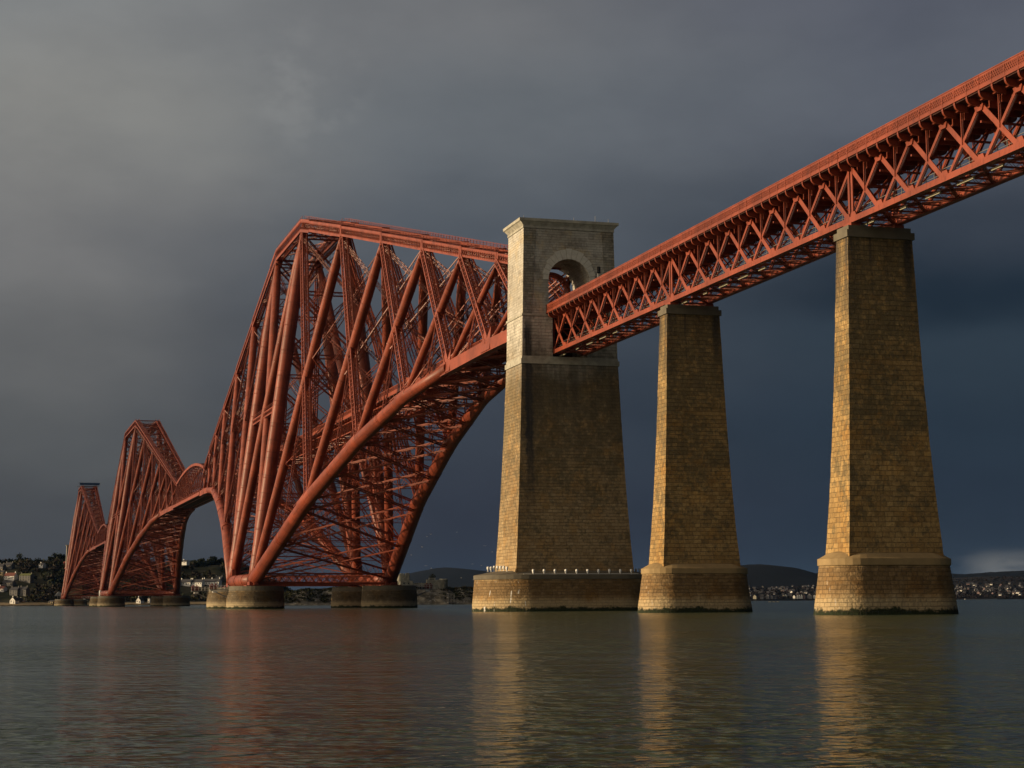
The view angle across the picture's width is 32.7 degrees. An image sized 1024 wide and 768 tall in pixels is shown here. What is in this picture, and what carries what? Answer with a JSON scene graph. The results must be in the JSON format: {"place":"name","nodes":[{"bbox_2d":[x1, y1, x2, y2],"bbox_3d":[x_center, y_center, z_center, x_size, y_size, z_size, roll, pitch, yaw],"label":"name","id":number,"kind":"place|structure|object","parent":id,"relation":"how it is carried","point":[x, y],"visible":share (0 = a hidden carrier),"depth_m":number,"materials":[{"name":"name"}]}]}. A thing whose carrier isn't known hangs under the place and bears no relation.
{"place":"outdoors","nodes":[
{"label":"outdoors","id":0,"kind":"place"},
{"bbox_2d":[0,565,266,605],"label":"shore ground","id":1,"kind":"structure","parent":0,"point":[5,597],"depth_m":2034.71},
{"bbox_2d":[0,562,6,570],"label":"house","id":2,"kind":"structure","parent":1,"relation":"on","point":[3,566],"depth_m":2072.82,"materials":[{"name":"grey stone"}]},
{"bbox_2d":[0,569,6,575],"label":"house","id":3,"kind":"structure","parent":1,"relation":"on","point":[2,572],"depth_m":2042.83,"materials":[{"name":"stone"}]},
{"bbox_2d":[0,585,7,591],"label":"house","id":4,"kind":"structure","parent":1,"relation":"on","point":[3,588],"depth_m":1974.93,"materials":[{"name":"paint"}]},
{"bbox_2d":[2,579,15,585],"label":"house","id":5,"kind":"structure","parent":1,"relation":"on","point":[8,583],"depth_m":2000.16,"materials":[{"name":"grey stone"}]},
{"bbox_2d":[5,561,14,568],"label":"house","id":6,"kind":"structure","parent":1,"relation":"on","point":[10,565],"depth_m":2080.54,"materials":[{"name":"grey stone"}]},
{"bbox_2d":[4,571,17,580],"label":"house","id":7,"kind":"structure","parent":1,"relation":"on","point":[11,576],"depth_m":2024.82,"materials":[{"name":"white paint"}]},
{"bbox_2d":[9,586,19,595],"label":"house","id":8,"kind":"structure","parent":1,"relation":"on","point":[13,591],"depth_m":1955.35,"materials":[{"name":"grey stone"}]},
{"bbox_2d":[9,596,19,603],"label":"house","id":9,"kind":"structure","parent":1,"relation":"on","point":[14,600],"depth_m":1868.10,"materials":[{"name":"paint"}]},
{"bbox_2d":[16,552,22,559],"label":"tree","id":10,"kind":"object","parent":1,"relation":"on","point":[19,556],"visible":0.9,"depth_m":2142.78,"materials":[{"name":"green plant"}]},
{"bbox_2d":[19,585,29,595],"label":"house","id":11,"kind":"structure","parent":1,"relation":"on","point":[24,591],"depth_m":1955.27,"materials":[{"name":"grey stone"}]},
{"bbox_2d":[19,572,33,582],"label":"house","id":12,"kind":"structure","parent":1,"relation":"on","point":[27,577],"depth_m":2017.90,"materials":[{"name":"grey stone"}]},
{"bbox_2d":[38,562,45,567],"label":"house","id":13,"kind":"structure","parent":1,"relation":"on","point":[42,565],"depth_m":2083.69,"materials":[{"name":"stone"}]},
{"bbox_2d":[51,552,62,558],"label":"tree","id":14,"kind":"object","parent":1,"relation":"on","point":[56,556],"visible":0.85,"depth_m":2153.53,"materials":[{"name":"green plant"}]},
{"bbox_2d":[136,596,143,603],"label":"house","id":15,"kind":"structure","parent":1,"relation":"on","point":[140,600],"depth_m":1920.33,"materials":[{"name":"paint"}]},
{"bbox_2d":[0,557,292,601],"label":"woodland","id":16,"kind":"object","parent":1,"relation":"on","point":[43,593],"visible":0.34,"depth_m":2056.29,"materials":[{"name":"green plant"}]},
{"bbox_2d":[182,559,189,564],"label":"house","id":17,"kind":"structure","parent":1,"relation":"on","point":[185,562],"depth_m":2132.61,"materials":[{"name":"paint"}]},
{"bbox_2d":[181,578,191,586],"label":"terrace","id":18,"kind":"structure","parent":1,"relation":"on","point":[185,582],"depth_m":2069.64,"materials":[{"name":"paint"}]},
{"bbox_2d":[191,578,204,586],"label":"terrace","id":19,"kind":"structure","parent":1,"relation":"on","point":[199,582],"depth_m":2067.85,"materials":[{"name":"paint"}]},
{"bbox_2d":[208,556,216,564],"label":"tree","id":20,"kind":"object","parent":1,"relation":"on","point":[212,558],"visible":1,"depth_m":2207.42,"materials":[{"name":"green plant"}]},
{"bbox_2d":[214,575,223,580],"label":"house","id":21,"kind":"structure","parent":1,"relation":"on","point":[220,577],"depth_m":2097.62,"materials":[{"name":"grey stone"}]},
{"bbox_2d":[204,578,221,586],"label":"terrace","id":22,"kind":"structure","parent":0,"point":[218,582],"depth_m":2072.33,"materials":[{"name":"stone"}]},
{"bbox_2d":[316,567,488,588],"bbox_3d":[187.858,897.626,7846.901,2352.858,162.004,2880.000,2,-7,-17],"label":"hills","id":23,"kind":"structure","parent":0,"point":[452,575],"depth_m":7594.19,"materials":[{"name":"green plant"}]},
{"bbox_2d":[0,599,1023,767],"bbox_3d":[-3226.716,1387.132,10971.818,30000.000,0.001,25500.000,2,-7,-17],"label":"water","id":24,"kind":"structure","parent":0,"point":[781,684],"depth_m":31.75,"materials":[{"name":"grey liquid"}]},
{"bbox_2d":[56,599,73,605],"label":"round pier","id":25,"kind":"structure","parent":24,"relation":"in","point":[64,602],"depth_m":1578.62,"materials":[{"name":"stone"}]},
{"bbox_2d":[61,485,108,598],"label":"cantilever tower","id":26,"kind":"structure","parent":25,"relation":"on","point":[83,552],"depth_m":1560.05,"materials":[{"name":"red metal"}]},
{"bbox_2d":[76,482,99,486],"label":"scaffold","id":27,"kind":"object","parent":26,"relation":"on","point":[84,483],"visible":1,"depth_m":1601.15,"materials":[{"name":"metal"}]},
{"bbox_2d":[65,545,87,605],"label":"gateway tower","id":28,"kind":"structure","parent":24,"relation":"in","point":[79,602],"depth_m":1828.56,"materials":[{"name":"stone"}]},
{"bbox_2d":[89,597,97,606],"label":"round pier","id":29,"kind":"structure","parent":24,"relation":"in","point":[93,601],"depth_m":1083.13,"materials":[{"name":"stone"}]},
{"bbox_2d":[97,596,124,606],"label":"round pier","id":30,"kind":"structure","parent":24,"relation":"in","point":[111,601],"depth_m":1007.88,"materials":[{"name":"stone"}]},
{"bbox_2d":[100,419,194,595],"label":"cantilever tower","id":31,"kind":"structure","parent":30,"relation":"on","point":[158,528],"depth_m":991.27,"materials":[{"name":"red metal"}]},
{"bbox_2d":[95,524,106,547],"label":"suspended span","id":32,"kind":"object","parent":31,"relation":"attached to","point":[101,536],"visible":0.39,"depth_m":1351.52,"materials":[{"name":"red metal"}]},
{"bbox_2d":[150,596,163,605],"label":"round pier","id":33,"kind":"structure","parent":24,"relation":"in","point":[156,600],"depth_m":1093.44,"materials":[{"name":"stone"}]},
{"bbox_2d":[163,596,189,605],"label":"round pier","id":34,"kind":"structure","parent":24,"relation":"in","point":[176,600],"depth_m":1018.59,"materials":[{"name":"stone"}]},
{"bbox_2d":[206,587,227,608],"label":"round pier","id":35,"kind":"structure","parent":24,"relation":"in","point":[216,601],"depth_m":512.38,"materials":[{"name":"stone"}]},
{"bbox_2d":[191,585,208,597],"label":"service platform","id":36,"kind":"structure","parent":35,"relation":"attached to","point":[193,588],"depth_m":516.12,"materials":[{"name":"white paint"}]},
{"bbox_2d":[226,586,284,608],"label":"round pier","id":37,"kind":"structure","parent":24,"relation":"in","point":[255,597],"depth_m":470.52,"materials":[{"name":"stone"}]},
{"bbox_2d":[209,583,227,597],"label":"service platform","id":38,"kind":"structure","parent":37,"relation":"attached to","point":[213,587],"depth_m":474.12,"materials":[{"name":"white paint"}]},
{"bbox_2d":[199,216,571,587],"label":"cantilever tower","id":39,"kind":"structure","parent":37,"relation":"on","point":[269,451],"depth_m":449.70,"materials":[{"name":"red metal"}]},
{"bbox_2d":[173,463,218,508],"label":"suspended span","id":40,"kind":"object","parent":39,"relation":"attached to","point":[194,500],"visible":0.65,"depth_m":781.31,"materials":[{"name":"red metal"}]},
{"bbox_2d":[331,587,361,607],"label":"round pier","id":41,"kind":"structure","parent":24,"relation":"in","point":[345,597],"depth_m":522.76,"materials":[{"name":"stone"}]},
{"bbox_2d":[284,588,472,604],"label":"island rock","id":42,"kind":"object","parent":24,"relation":"in","point":[433,597],"visible":0.19,"depth_m":1084.01,"materials":[{"name":"grey stone"}]},
{"bbox_2d":[284,585,473,602],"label":"scrub","id":43,"kind":"object","parent":42,"relation":"on","point":[322,598],"visible":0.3,"depth_m":1082.40,"materials":[{"name":"green plant"}]},
{"bbox_2d":[397,573,447,588],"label":"ruined castle","id":44,"kind":"structure","parent":42,"relation":"on","point":[402,579],"depth_m":1101.77,"materials":[{"name":"stone"}]},
{"bbox_2d":[361,585,417,607],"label":"round pier","id":45,"kind":"structure","parent":24,"relation":"in","point":[393,596],"depth_m":481.19,"materials":[{"name":"stone"}]},
{"bbox_2d":[416,583,432,595],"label":"service platform","id":46,"kind":"structure","parent":45,"relation":"attached to","point":[428,586],"depth_m":491.01,"materials":[{"name":"white paint"}]},
{"bbox_2d":[447,593,454,603],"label":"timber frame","id":47,"kind":"object","parent":24,"relation":"in","point":[448,597],"visible":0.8,"depth_m":1081.49,"materials":[{"name":"brown wood"}]},
{"bbox_2d":[472,215,641,611],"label":"gateway tower","id":48,"kind":"structure","parent":24,"relation":"in","point":[563,503],"depth_m":280.62,"materials":[{"name":"stone"}]},
{"bbox_2d":[549,272,581,356],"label":"gateway deck","id":49,"kind":"structure","parent":48,"relation":"on","point":[566,287],"depth_m":291.13,"materials":[{"name":"red metal"}]},
{"bbox_2d":[637,302,752,612],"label":"masonry pier","id":50,"kind":"structure","parent":24,"relation":"in","point":[694,566],"depth_m":230.36,"materials":[{"name":"stone"}]},
{"bbox_2d":[546,244,705,356],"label":"viaduct span","id":51,"kind":"object","parent":50,"relation":"on","point":[645,274],"visible":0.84,"depth_m":257.60,"materials":[{"name":"red metal"}]},
{"bbox_2d":[660,150,894,304],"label":"viaduct span","id":52,"kind":"object","parent":50,"relation":"on","point":[807,193],"visible":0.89,"depth_m":208.34,"materials":[{"name":"red metal"}]},
{"bbox_2d":[813,222,958,614],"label":"masonry pier","id":53,"kind":"structure","parent":24,"relation":"in","point":[884,555],"depth_m":181.72,"materials":[{"name":"stone"}]},
{"bbox_2d":[837,50,1023,225],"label":"viaduct span","id":54,"kind":"object","parent":53,"relation":"on","point":[961,116],"visible":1,"depth_m":170.14,"materials":[{"name":"red metal"}]},
{"bbox_2d":[0,0,1023,589],"label":"sky","id":55,"kind":"structure","parent":0,"point":[157,157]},
{"bbox_2d":[742,564,817,587],"bbox_3d":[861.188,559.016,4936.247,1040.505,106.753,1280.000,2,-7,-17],"label":"hills","id":56,"kind":"structure","parent":0,"point":[761,575],"depth_m":4738.22,"materials":[{"name":"green plant"}]},
{"bbox_2d":[751,576,1023,600],"bbox_3d":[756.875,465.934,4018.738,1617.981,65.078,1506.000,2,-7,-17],"label":"shore ground","id":57,"kind":"structure","parent":0,"point":[989,578],"depth_m":4252.94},
{"bbox_2d":[750,575,1023,598],"bbox_3d":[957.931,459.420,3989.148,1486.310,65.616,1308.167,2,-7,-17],"label":"woodland","id":58,"kind":"object","parent":57,"relation":"on","point":[810,590],"visible":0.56,"depth_m":3921.83,"materials":[{"name":"green plant"}]},
{"bbox_2d":[816,571,1023,577],"bbox_3d":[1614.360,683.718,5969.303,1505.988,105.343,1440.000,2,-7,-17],"label":"hills","id":59,"kind":"structure","parent":0,"point":[1011,573],"depth_m":6040.02,"materials":[{"name":"green plant"}]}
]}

